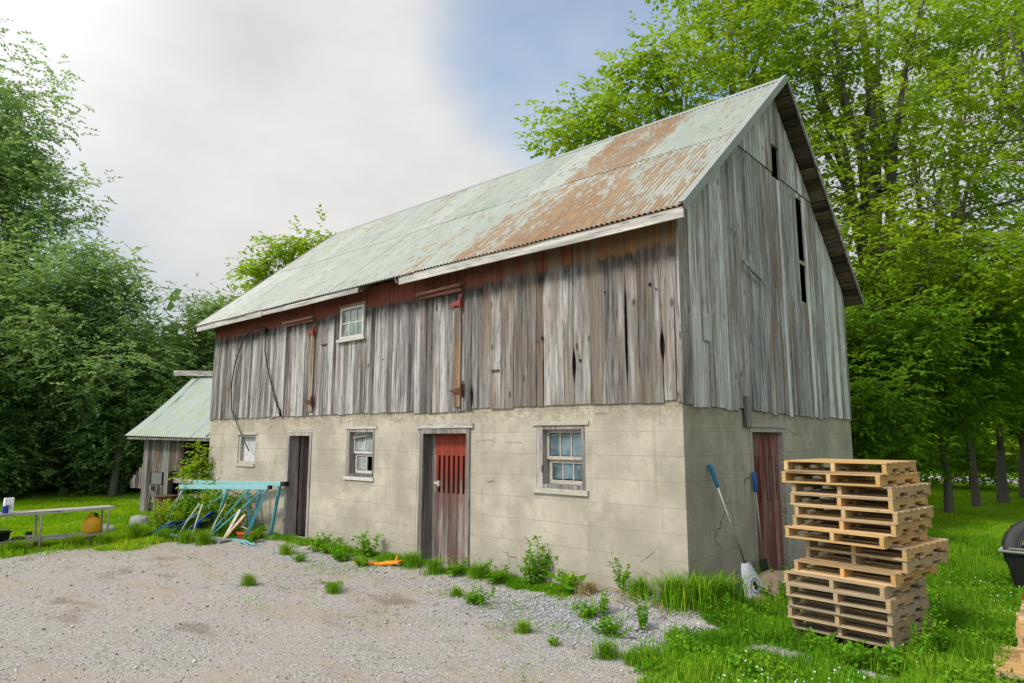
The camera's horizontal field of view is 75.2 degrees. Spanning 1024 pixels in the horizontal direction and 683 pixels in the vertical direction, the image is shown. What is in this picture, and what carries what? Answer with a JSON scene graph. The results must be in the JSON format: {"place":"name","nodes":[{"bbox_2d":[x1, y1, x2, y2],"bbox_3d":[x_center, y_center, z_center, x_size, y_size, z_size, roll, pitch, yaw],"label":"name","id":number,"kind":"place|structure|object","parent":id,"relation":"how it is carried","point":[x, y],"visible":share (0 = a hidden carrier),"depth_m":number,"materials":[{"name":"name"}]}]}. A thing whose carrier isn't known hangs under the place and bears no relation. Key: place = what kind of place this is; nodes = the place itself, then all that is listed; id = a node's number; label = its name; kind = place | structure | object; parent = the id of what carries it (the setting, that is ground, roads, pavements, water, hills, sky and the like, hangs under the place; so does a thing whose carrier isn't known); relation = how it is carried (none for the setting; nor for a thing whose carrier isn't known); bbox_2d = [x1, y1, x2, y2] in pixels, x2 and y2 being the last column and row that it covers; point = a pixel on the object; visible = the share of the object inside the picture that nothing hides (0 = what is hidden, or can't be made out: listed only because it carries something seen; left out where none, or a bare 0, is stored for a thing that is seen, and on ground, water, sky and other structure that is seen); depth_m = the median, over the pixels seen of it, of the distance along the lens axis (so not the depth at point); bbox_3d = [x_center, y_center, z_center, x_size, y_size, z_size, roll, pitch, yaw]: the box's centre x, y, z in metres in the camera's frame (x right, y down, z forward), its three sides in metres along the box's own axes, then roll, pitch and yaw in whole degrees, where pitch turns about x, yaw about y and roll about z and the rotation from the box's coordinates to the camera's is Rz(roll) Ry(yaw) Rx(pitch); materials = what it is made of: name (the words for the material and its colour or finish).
{"place":"outdoors","nodes":[
{"label":"outdoors","id":0,"kind":"place"},
{"bbox_2d":[0,469,1023,682],"bbox_3d":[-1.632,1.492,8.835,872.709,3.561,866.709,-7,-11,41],"label":"ground","id":1,"kind":"structure","parent":0,"point":[279,634],"depth_m":7.01,"materials":[{"name":"gravel"}]},
{"bbox_2d":[0,537,37,552],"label":"grass tuft","id":2,"kind":"object","parent":1,"relation":"on","point":[15,545],"visible":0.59,"depth_m":11.43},
{"bbox_2d":[0,345,93,497],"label":"bushy tree","id":3,"kind":"object","parent":1,"relation":"on","point":[15,451],"visible":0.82,"depth_m":21.79,"materials":[{"name":"green plant"}]},
{"bbox_2d":[0,505,115,547],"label":"plank bench","id":4,"kind":"object","parent":1,"relation":"on","point":[48,511],"visible":0.66,"depth_m":12.15,"materials":[{"name":"wood"}]},
{"bbox_2d":[82,512,101,532],"bbox_3d":[-7.973,3.433,12.637,0.238,0.380,0.330,-7,-11,41],"label":"jerry can","id":5,"kind":"object","parent":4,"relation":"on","point":[92,524],"visible":1,"depth_m":12.56,"materials":[{"name":"yellow plastic"}]},
{"bbox_2d":[0,19,165,494],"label":"ash tree","id":6,"kind":"object","parent":1,"relation":"on","point":[21,174],"visible":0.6,"depth_m":24.66,"materials":[{"name":"green plant"}]},
{"bbox_2d":[0,212,202,495],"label":"ash tree","id":7,"kind":"object","parent":1,"relation":"on","point":[117,339],"visible":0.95,"depth_m":22.41,"materials":[{"name":"green plant"}]},
{"bbox_2d":[18,329,209,495],"bbox_3d":[-13.963,2.999,24.371,7.506,7.034,6.714,-1,-8,5],"label":"bushy tree","id":8,"kind":"object","parent":1,"relation":"on","point":[105,453],"visible":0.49,"depth_m":22.93,"materials":[{"name":"green plant"}]},
{"bbox_2d":[0,496,246,558],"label":"side lawn grass","id":9,"kind":"structure","parent":1,"relation":"on","point":[66,522],"depth_m":14.82,"materials":[{"name":"plant"}]},
{"bbox_2d":[0,267,252,495],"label":"woods","id":10,"kind":"object","parent":1,"relation":"on","point":[63,490],"depth_m":25.81,"materials":[{"name":"green plant"}]},
{"bbox_2d":[141,499,173,528],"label":"weed plant","id":11,"kind":"object","parent":1,"relation":"on","point":[158,520],"visible":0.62,"depth_m":13.67,"materials":[{"name":"green plant"}]},
{"bbox_2d":[151,498,202,533],"bbox_3d":[-6.845,3.576,13.627,0.937,0.760,0.634,3,-9,-19],"label":"weed plant","id":12,"kind":"object","parent":1,"relation":"on","point":[179,514],"visible":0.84,"depth_m":13.54,"materials":[{"name":"green plant"}]},
{"bbox_2d":[172,527,197,543],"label":"grass tuft","id":13,"kind":"object","parent":1,"relation":"on","point":[184,538],"visible":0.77,"depth_m":12.55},
{"bbox_2d":[167,439,214,516],"bbox_3d":[-7.335,3.315,15.414,1.282,2.087,1.334,-7,-11,41],"label":"vine bush","id":14,"kind":"object","parent":1,"relation":"on","point":[194,464],"visible":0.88,"depth_m":15.36,"materials":[{"name":"green plant"}]},
{"bbox_2d":[136,279,248,438],"bbox_3d":[-11.941,1.952,26.168,5.159,9.329,5.930,2,-8,-12],"label":"bushy tree","id":15,"kind":"object","parent":1,"relation":"on","point":[206,351],"visible":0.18,"depth_m":25.71,"materials":[{"name":"green plant"}]},
{"bbox_2d":[175,478,220,527],"bbox_3d":[-6.534,3.417,13.905,0.802,1.112,0.721,0,-8,1],"label":"weed plant","id":16,"kind":"object","parent":1,"relation":"on","point":[191,505],"visible":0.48,"depth_m":13.84,"materials":[{"name":"green plant"}]},
{"bbox_2d":[182,525,217,545],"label":"grass tuft","id":17,"kind":"object","parent":1,"relation":"on","point":[203,537],"visible":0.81,"depth_m":12.34,"materials":[{"name":"plant"}]},
{"bbox_2d":[193,484,226,530],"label":"weed plant","id":18,"kind":"object","parent":1,"relation":"on","point":[208,524],"visible":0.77,"depth_m":13.36,"materials":[{"name":"green plant"}]},
{"bbox_2d":[125,370,300,515],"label":"shed","id":19,"kind":"structure","parent":1,"relation":"on","point":[184,411],"depth_m":17.47,"materials":[{"name":"metal"}]},
{"bbox_2d":[167,485,271,541],"bbox_3d":[-5.869,3.351,13.179,2.612,1.047,0.388,-4,-9,27],"label":"truss frame","id":20,"kind":"object","parent":1,"relation":"on","point":[248,488],"visible":0.84,"depth_m":13.01,"materials":[{"name":"teal metal"}]},
{"bbox_2d":[213,498,248,537],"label":"weed plant","id":21,"kind":"object","parent":1,"relation":"on","point":[227,525],"visible":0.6,"depth_m":13.11,"materials":[{"name":"green plant"}]},
{"bbox_2d":[193,480,288,539],"bbox_3d":[-5.780,3.401,13.677,3.171,1.113,0.350,-5,-10,33],"label":"truss frame","id":22,"kind":"object","parent":1,"relation":"on","point":[280,484],"visible":0.69,"depth_m":13.36,"materials":[{"name":"teal metal"}]},
{"bbox_2d":[221,204,336,295],"bbox_3d":[-6.437,0.634,21.509,4.746,9.139,5.431,-7,-11,41],"label":"walnut tree","id":23,"kind":"object","parent":1,"relation":"on","point":[260,274],"visible":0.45,"depth_m":20.73,"materials":[{"name":"green plant"}]},
{"bbox_2d":[302,532,340,551],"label":"weed plant","id":24,"kind":"object","parent":1,"relation":"on","point":[319,541],"visible":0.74,"depth_m":11.49,"materials":[{"name":"green plant"}]},
{"bbox_2d":[330,544,357,560],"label":"weed plant","id":25,"kind":"object","parent":1,"relation":"on","point":[342,556],"visible":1,"depth_m":10.67,"materials":[{"name":"green plant"}]},
{"bbox_2d":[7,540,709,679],"bbox_3d":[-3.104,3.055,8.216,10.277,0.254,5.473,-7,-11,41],"label":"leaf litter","id":26,"kind":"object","parent":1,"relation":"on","point":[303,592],"visible":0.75,"depth_m":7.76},
{"bbox_2d":[351,530,383,558],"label":"weed plant","id":27,"kind":"object","parent":1,"relation":"on","point":[365,545],"visible":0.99,"depth_m":10.85,"materials":[{"name":"green plant"}]},
{"bbox_2d":[105,542,705,682],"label":"gravel sprigs","id":28,"kind":"object","parent":1,"relation":"on","point":[514,603],"visible":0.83,"depth_m":7.74,"materials":[{"name":"green plant"}]},
{"bbox_2d":[230,531,581,600],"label":"wall grass","id":29,"kind":"structure","parent":1,"relation":"on","point":[514,579],"depth_m":9.48,"materials":[{"name":"plant"}]},
{"bbox_2d":[398,549,423,569],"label":"grass tuft","id":30,"kind":"object","parent":1,"relation":"on","point":[413,561],"visible":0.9,"depth_m":9.97,"materials":[{"name":"plant"}]},
{"bbox_2d":[419,555,452,576],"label":"grass tuft","id":31,"kind":"object","parent":1,"relation":"on","point":[435,564],"visible":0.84,"depth_m":9.52,"materials":[{"name":"plant"}]},
{"bbox_2d":[0,539,888,682],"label":"gravel stones","id":32,"kind":"object","parent":1,"relation":"on","point":[535,616],"visible":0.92,"depth_m":7.36,"materials":[{"name":"gravel"}]},
{"bbox_2d":[443,555,469,576],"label":"weed plant","id":33,"kind":"object","parent":1,"relation":"on","point":[453,571],"visible":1,"depth_m":9.29,"materials":[{"name":"green plant"}]},
{"bbox_2d":[451,561,491,581],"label":"grass tuft","id":34,"kind":"object","parent":1,"relation":"on","point":[475,572],"visible":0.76,"depth_m":9.10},
{"bbox_2d":[461,585,495,604],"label":"weed plant","id":35,"kind":"object","parent":1,"relation":"on","point":[476,597],"visible":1,"depth_m":7.85,"materials":[{"name":"green plant"}]},
{"bbox_2d":[482,563,509,582],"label":"weed plant","id":36,"kind":"object","parent":1,"relation":"on","point":[497,578],"visible":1,"depth_m":8.81,"materials":[{"name":"green plant"}]},
{"bbox_2d":[509,616,540,635],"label":"grass tuft","id":37,"kind":"object","parent":1,"relation":"on","point":[523,628],"visible":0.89,"depth_m":6.72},
{"bbox_2d":[517,550,539,583],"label":"weed plant","id":38,"kind":"object","parent":1,"relation":"on","point":[529,578],"visible":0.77,"depth_m":8.70,"materials":[{"name":"green plant"}]},
{"bbox_2d":[194,75,864,592],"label":"barn","id":39,"kind":"structure","parent":1,"relation":"on","point":[590,361],"depth_m":10.01,"materials":[{"name":"wood"}]},
{"bbox_2d":[235,432,257,466],"bbox_3d":[-5.710,2.345,14.450,0.890,0.725,0.190,-7,-11,41],"label":"window","id":40,"kind":"structure","parent":39,"relation":"in","point":[246,458],"depth_m":14.51,"materials":[{"name":"beige paint"}]},
{"bbox_2d":[297,436,309,535],"bbox_3d":[-4.175,2.894,13.416,0.028,1.950,0.258,-7,-11,41],"label":"door","id":41,"kind":"structure","parent":39,"relation":"in","point":[304,453],"depth_m":13.37,"materials":[{"name":"wood"}]},
{"bbox_2d":[336,301,366,342],"bbox_3d":[-2.932,-0.353,12.243,0.860,0.700,0.115,-7,-11,41],"label":"window","id":42,"kind":"structure","parent":39,"relation":"in","point":[352,316],"depth_m":12.24,"materials":[{"name":"white paint"}]},
{"bbox_2d":[343,426,376,480],"bbox_3d":[-2.625,1.978,11.783,0.920,0.935,0.230,-7,-11,41],"label":"window","id":43,"kind":"structure","parent":39,"relation":"in","point":[359,437],"depth_m":11.86,"materials":[{"name":"white paint"}]},
{"bbox_2d":[434,434,465,565],"bbox_3d":[-0.910,2.444,10.269,0.866,2.003,0.070,-7,-11,41],"label":"door","id":44,"kind":"structure","parent":39,"relation":"in","point":[449,508],"depth_m":10.32,"materials":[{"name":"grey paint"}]},
{"bbox_2d":[532,421,588,495],"bbox_3d":[0.698,1.547,8.884,0.940,0.955,0.235,-7,-11,41],"label":"window","id":45,"kind":"structure","parent":39,"relation":"in","point":[571,446],"depth_m":8.92,"materials":[{"name":"beige paint"}]},
{"bbox_2d":[752,432,783,571],"bbox_3d":[3.621,2.328,9.518,0.030,2.029,1.156,-7,-11,41],"label":"door","id":46,"kind":"structure","parent":39,"relation":"in","point":[765,449],"depth_m":9.60,"materials":[{"name":"wood"}]},
{"bbox_2d":[523,535,556,584],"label":"weed plant","id":47,"kind":"object","parent":1,"relation":"on","point":[543,561],"visible":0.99,"depth_m":8.69,"materials":[{"name":"green plant"}]},
{"bbox_2d":[546,568,586,591],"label":"weed plant","id":48,"kind":"object","parent":1,"relation":"on","point":[566,581],"visible":0.88,"depth_m":8.20,"materials":[{"name":"green plant"}]},
{"bbox_2d":[571,597,606,619],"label":"weed plant","id":49,"kind":"object","parent":1,"relation":"on","point":[586,613],"visible":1,"depth_m":7.16,"materials":[{"name":"green plant"}]},
{"bbox_2d":[574,575,605,596],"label":"grass tuft","id":50,"kind":"object","parent":1,"relation":"on","point":[587,586],"visible":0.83,"depth_m":7.94,"materials":[{"name":"plant"}]},
{"bbox_2d":[582,632,630,661],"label":"grass tuft","id":51,"kind":"object","parent":1,"relation":"on","point":[606,651],"visible":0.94,"depth_m":5.88,"materials":[{"name":"plant"}]},
{"bbox_2d":[586,612,635,637],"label":"weed plant","id":52,"kind":"object","parent":1,"relation":"on","point":[611,628],"visible":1,"depth_m":6.56,"materials":[{"name":"green plant"}]},
{"bbox_2d":[566,585,669,618],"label":"dry stalks","id":53,"kind":"object","parent":1,"relation":"on","point":[623,599],"visible":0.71,"depth_m":7.45,"materials":[{"name":"plant"}]},
{"bbox_2d":[608,557,631,591],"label":"weed plant","id":54,"kind":"object","parent":1,"relation":"on","point":[619,580],"visible":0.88,"depth_m":7.77,"materials":[{"name":"green plant"}]},
{"bbox_2d":[618,573,661,601],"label":"grass tuft","id":55,"kind":"object","parent":1,"relation":"on","point":[638,584],"visible":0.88,"depth_m":7.47,"materials":[{"name":"plant"}]},
{"bbox_2d":[634,599,649,629],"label":"weed plant","id":56,"kind":"object","parent":1,"relation":"on","point":[642,620],"visible":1,"depth_m":6.75,"materials":[{"name":"green plant"}]},
{"bbox_2d":[624,568,714,614],"bbox_3d":[1.729,2.711,7.322,1.001,0.385,0.895,-6,-10,34],"label":"grass tuft","id":57,"kind":"object","parent":1,"relation":"on","point":[674,588],"visible":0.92,"depth_m":7.20,"materials":[{"name":"plant"}]},
{"bbox_2d":[667,568,750,618],"bbox_3d":[2.080,2.721,7.284,0.962,0.426,1.148,-7,-11,39],"label":"grass tuft","id":58,"kind":"object","parent":1,"relation":"on","point":[700,589],"visible":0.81,"depth_m":7.16,"materials":[{"name":"plant"}]},
{"bbox_2d":[513,0,924,202],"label":"maple tree","id":59,"kind":"object","parent":1,"relation":"on","point":[728,59],"visible":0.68,"depth_m":17.01,"materials":[{"name":"green plant"}]},
{"bbox_2d":[695,565,764,605],"bbox_3d":[2.301,2.787,7.452,1.212,0.415,1.016,0,-8,2],"label":"grass tuft","id":60,"kind":"object","parent":1,"relation":"on","point":[732,590],"visible":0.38,"depth_m":7.39,"materials":[{"name":"plant"}]},
{"bbox_2d":[708,464,763,598],"bbox_3d":[2.735,2.318,7.954,0.732,1.690,0.111,1,-8,-10],"label":"shovel","id":61,"kind":"object","parent":1,"relation":"on","point":[747,568],"visible":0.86,"depth_m":7.88,"materials":[{"name":"grey plastic"}]},
{"bbox_2d":[752,472,768,571],"bbox_3d":[3.315,2.504,8.883,0.132,1.500,0.270,-7,-11,41],"label":"shovel","id":62,"kind":"object","parent":1,"relation":"on","point":[763,563],"visible":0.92,"depth_m":8.87,"materials":[{"name":"plastic"}]},
{"bbox_2d":[750,570,801,601],"bbox_3d":[3.326,3.046,8.303,0.840,0.328,1.600,-7,-11,41],"label":"earth mound","id":63,"kind":"object","parent":1,"relation":"on","point":[769,575],"visible":0.27,"depth_m":8.09,"materials":[{"name":"soil"}]},
{"bbox_2d":[756,579,798,603],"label":"weed plant","id":64,"kind":"object","parent":1,"relation":"on","point":[764,591],"visible":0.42,"depth_m":7.77,"materials":[{"name":"green plant"}]},
{"bbox_2d":[798,626,837,650],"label":"weed plant","id":65,"kind":"object","parent":1,"relation":"on","point":[808,634],"visible":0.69,"depth_m":6.16,"materials":[{"name":"green plant"}]},
{"bbox_2d":[826,639,880,666],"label":"weed plant","id":66,"kind":"object","parent":1,"relation":"on","point":[860,654],"visible":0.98,"depth_m":5.77,"materials":[{"name":"green plant"}]},
{"bbox_2d":[796,618,922,655],"bbox_3d":[3.506,2.877,6.607,0.958,0.107,0.957,7,-11,-42],"label":"pallet","id":67,"kind":"object","parent":1,"relation":"on","point":[853,634],"visible":0.16,"depth_m":6.31,"materials":[{"name":"brown wood"}]},
{"bbox_2d":[791,612,931,647],"bbox_3d":[3.416,2.752,6.510,0.938,0.107,0.955,7,-11,-40],"label":"pallet","id":68,"kind":"object","parent":67,"relation":"on","point":[897,639],"visible":0.44,"depth_m":6.23,"materials":[{"name":"brown wood"}]},
{"bbox_2d":[787,600,927,637],"bbox_3d":[3.380,2.643,6.502,0.958,0.107,0.957,7,-11,-41],"label":"pallet","id":69,"kind":"object","parent":68,"relation":"on","point":[892,631],"visible":0.39,"depth_m":6.22,"materials":[{"name":"brown wood"}]},
{"bbox_2d":[788,588,929,625],"bbox_3d":[3.371,2.526,6.474,0.938,0.107,0.956,7,-11,-41],"label":"pallet","id":70,"kind":"object","parent":69,"relation":"on","point":[907,611],"visible":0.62,"depth_m":6.20,"materials":[{"name":"brown wood"}]},
{"bbox_2d":[785,576,926,613],"bbox_3d":[3.346,2.420,6.470,0.959,0.107,0.957,8,-11,-42],"label":"pallet","id":71,"kind":"object","parent":70,"relation":"on","point":[892,603],"visible":0.62,"depth_m":6.22,"materials":[{"name":"brown wood"}]},
{"bbox_2d":[783,564,925,599],"bbox_3d":[3.351,2.316,6.510,0.938,0.107,0.956,6,-10,-38],"label":"pallet","id":72,"kind":"object","parent":71,"relation":"on","point":[836,584],"visible":0.46,"depth_m":6.27,"materials":[{"name":"brown wood"}]},
{"bbox_2d":[793,553,938,586],"bbox_3d":[3.465,2.208,6.522,0.958,0.107,0.957,6,-10,-38],"label":"pallet","id":73,"kind":"object","parent":72,"relation":"on","point":[897,579],"visible":0.59,"depth_m":6.29,"materials":[{"name":"beige wood"}]},
{"bbox_2d":[805,543,947,573],"bbox_3d":[3.592,2.104,6.564,0.938,0.107,0.955,6,-10,-38],"label":"pallet","id":74,"kind":"object","parent":73,"relation":"on","point":[908,567],"visible":0.65,"depth_m":6.32,"materials":[{"name":"brown wood"}]},
{"bbox_2d":[805,533,949,561],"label":"pallet","id":75,"kind":"object","parent":74,"relation":"on","point":[910,551],"visible":0.56,"depth_m":6.29,"materials":[{"name":"brown wood"}]},
{"bbox_2d":[784,521,927,548],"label":"pallet","id":76,"kind":"object","parent":75,"relation":"on","point":[884,542],"visible":0.65,"depth_m":6.33,"materials":[{"name":"brown wood"}]},
{"bbox_2d":[792,509,932,536],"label":"pallet","id":77,"kind":"object","parent":76,"relation":"on","point":[894,530],"visible":0.69,"depth_m":6.36,"materials":[{"name":"brown wood"}]},
{"bbox_2d":[794,499,933,524],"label":"pallet","id":78,"kind":"object","parent":77,"relation":"on","point":[911,514],"visible":0.73,"depth_m":6.35,"materials":[{"name":"brown wood"}]},
{"bbox_2d":[790,488,928,511],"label":"pallet","id":79,"kind":"object","parent":78,"relation":"on","point":[894,505],"visible":0.73,"depth_m":6.41,"materials":[{"name":"brown wood"}]},
{"bbox_2d":[791,479,931,498],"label":"pallet","id":80,"kind":"object","parent":79,"relation":"on","point":[900,490],"visible":0.7,"depth_m":6.44,"materials":[{"name":"brown wood"}]},
{"bbox_2d":[781,471,919,486],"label":"pallet","id":81,"kind":"object","parent":80,"relation":"on","point":[865,479],"visible":0.77,"depth_m":6.49,"materials":[{"name":"brown wood"}]},
{"bbox_2d":[784,458,916,474],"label":"pallet","id":82,"kind":"object","parent":81,"relation":"on","point":[889,467],"visible":1,"depth_m":6.55,"materials":[{"name":"brown wood"}]},
{"bbox_2d":[728,0,1023,502],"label":"maple tree","id":83,"kind":"object","parent":1,"relation":"on","point":[878,249],"visible":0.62,"depth_m":16.76,"materials":[{"name":"green plant"}]},
{"bbox_2d":[874,640,924,678],"bbox_3d":[3.251,2.690,5.586,0.417,0.287,0.363,5,-10,-32],"label":"weed plant","id":84,"kind":"object","parent":1,"relation":"on","point":[892,656],"visible":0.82,"depth_m":5.60,"materials":[{"name":"green plant"}]},
{"bbox_2d":[908,619,937,659],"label":"weed plant","id":85,"kind":"object","parent":1,"relation":"on","point":[927,644],"visible":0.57,"depth_m":5.73,"materials":[{"name":"green plant"}]},
{"bbox_2d":[831,0,1023,435],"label":"maple tree","id":86,"kind":"object","parent":1,"relation":"on","point":[939,189],"visible":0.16,"depth_m":21.42,"materials":[{"name":"green plant"}]},
{"bbox_2d":[844,286,1012,489],"bbox_3d":[8.043,1.545,15.549,6.064,5.612,4.788,-7,-11,41],"label":"understory tree","id":87,"kind":"object","parent":1,"relation":"on","point":[867,360],"visible":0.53,"depth_m":14.74,"materials":[{"name":"green plant"}]},
{"bbox_2d":[845,218,1023,472],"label":"woods","id":88,"kind":"object","parent":1,"relation":"on","point":[986,424],"depth_m":38.83,"materials":[{"name":"plant"}]},
{"bbox_2d":[846,278,1023,512],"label":"lawn tree","id":89,"kind":"object","parent":1,"relation":"on","point":[948,499],"visible":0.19,"depth_m":17.04,"materials":[{"name":"green plant"}]},
{"bbox_2d":[920,604,951,656],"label":"weed plant","id":90,"kind":"object","parent":1,"relation":"on","point":[943,630],"visible":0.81,"depth_m":5.95,"materials":[{"name":"green plant"}]},
{"bbox_2d":[851,274,1023,490],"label":"understory tree","id":91,"kind":"object","parent":1,"relation":"on","point":[972,420],"visible":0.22,"depth_m":16.59,"materials":[{"name":"green plant"}]},
{"bbox_2d":[884,0,1023,349],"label":"maple tree","id":92,"kind":"object","parent":1,"relation":"on","point":[1015,97],"visible":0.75,"depth_m":15.88,"materials":[{"name":"green plant"}]},
{"bbox_2d":[919,425,1019,490],"bbox_3d":[17.833,4.748,25.878,6.004,4.084,4.362,-7,-11,41],"label":"spruce shrub","id":93,"kind":"object","parent":1,"relation":"on","point":[992,465],"visible":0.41,"depth_m":25.55,"materials":[{"name":"green plant"}]},
{"bbox_2d":[927,529,1023,565],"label":"grass","id":94,"kind":"structure","parent":1,"relation":"on","point":[970,545],"depth_m":11.71,"materials":[{"name":"plant"}]},
{"bbox_2d":[941,277,1023,506],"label":"lawn tree","id":95,"kind":"object","parent":1,"relation":"on","point":[975,496],"visible":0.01,"depth_m":18.85,"materials":[{"name":"green plant"}]},
{"bbox_2d":[944,307,1023,502],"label":"lawn tree","id":96,"kind":"object","parent":1,"relation":"on","point":[1002,492],"visible":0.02,"depth_m":20.21,"materials":[{"name":"green plant"}]},
{"bbox_2d":[994,646,1023,681],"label":"pallet","id":97,"kind":"object","parent":1,"relation":"on","point":[1016,665],"visible":0.53,"depth_m":5.40,"materials":[{"name":"brown wood"}]},
{"bbox_2d":[995,297,1023,498],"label":"lawn tree","id":98,"kind":"object","parent":1,"relation":"on","point":[1020,439],"visible":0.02,"depth_m":21.75,"materials":[{"name":"green plant"}]},
{"bbox_2d":[998,543,1023,589],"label":"wheelbarrow","id":99,"kind":"object","parent":1,"relation":"on","point":[1014,557],"visible":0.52,"depth_m":8.39,"materials":[{"name":"black plastic"}]},
{"bbox_2d":[1002,520,1023,564],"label":"tyre","id":100,"kind":"object","parent":99,"relation":"on","point":[1013,537],"visible":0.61,"depth_m":8.65,"materials":[{"name":"black rubber"}]},
{"bbox_2d":[0,0,1023,345],"label":"sky","id":101,"kind":"structure","parent":0,"point":[223,122],"materials":[{"name":"white"}]},
{"bbox_2d":[620,553,1023,682],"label":"meadow grass","id":102,"kind":"structure","parent":0,"point":[953,564],"depth_m":5.96,"materials":[{"name":"plant"}]},
{"bbox_2d":[867,481,1023,569],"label":"lawn grass","id":103,"kind":"structure","parent":0,"point":[959,505],"depth_m":17.31,"materials":[{"name":"plant"}]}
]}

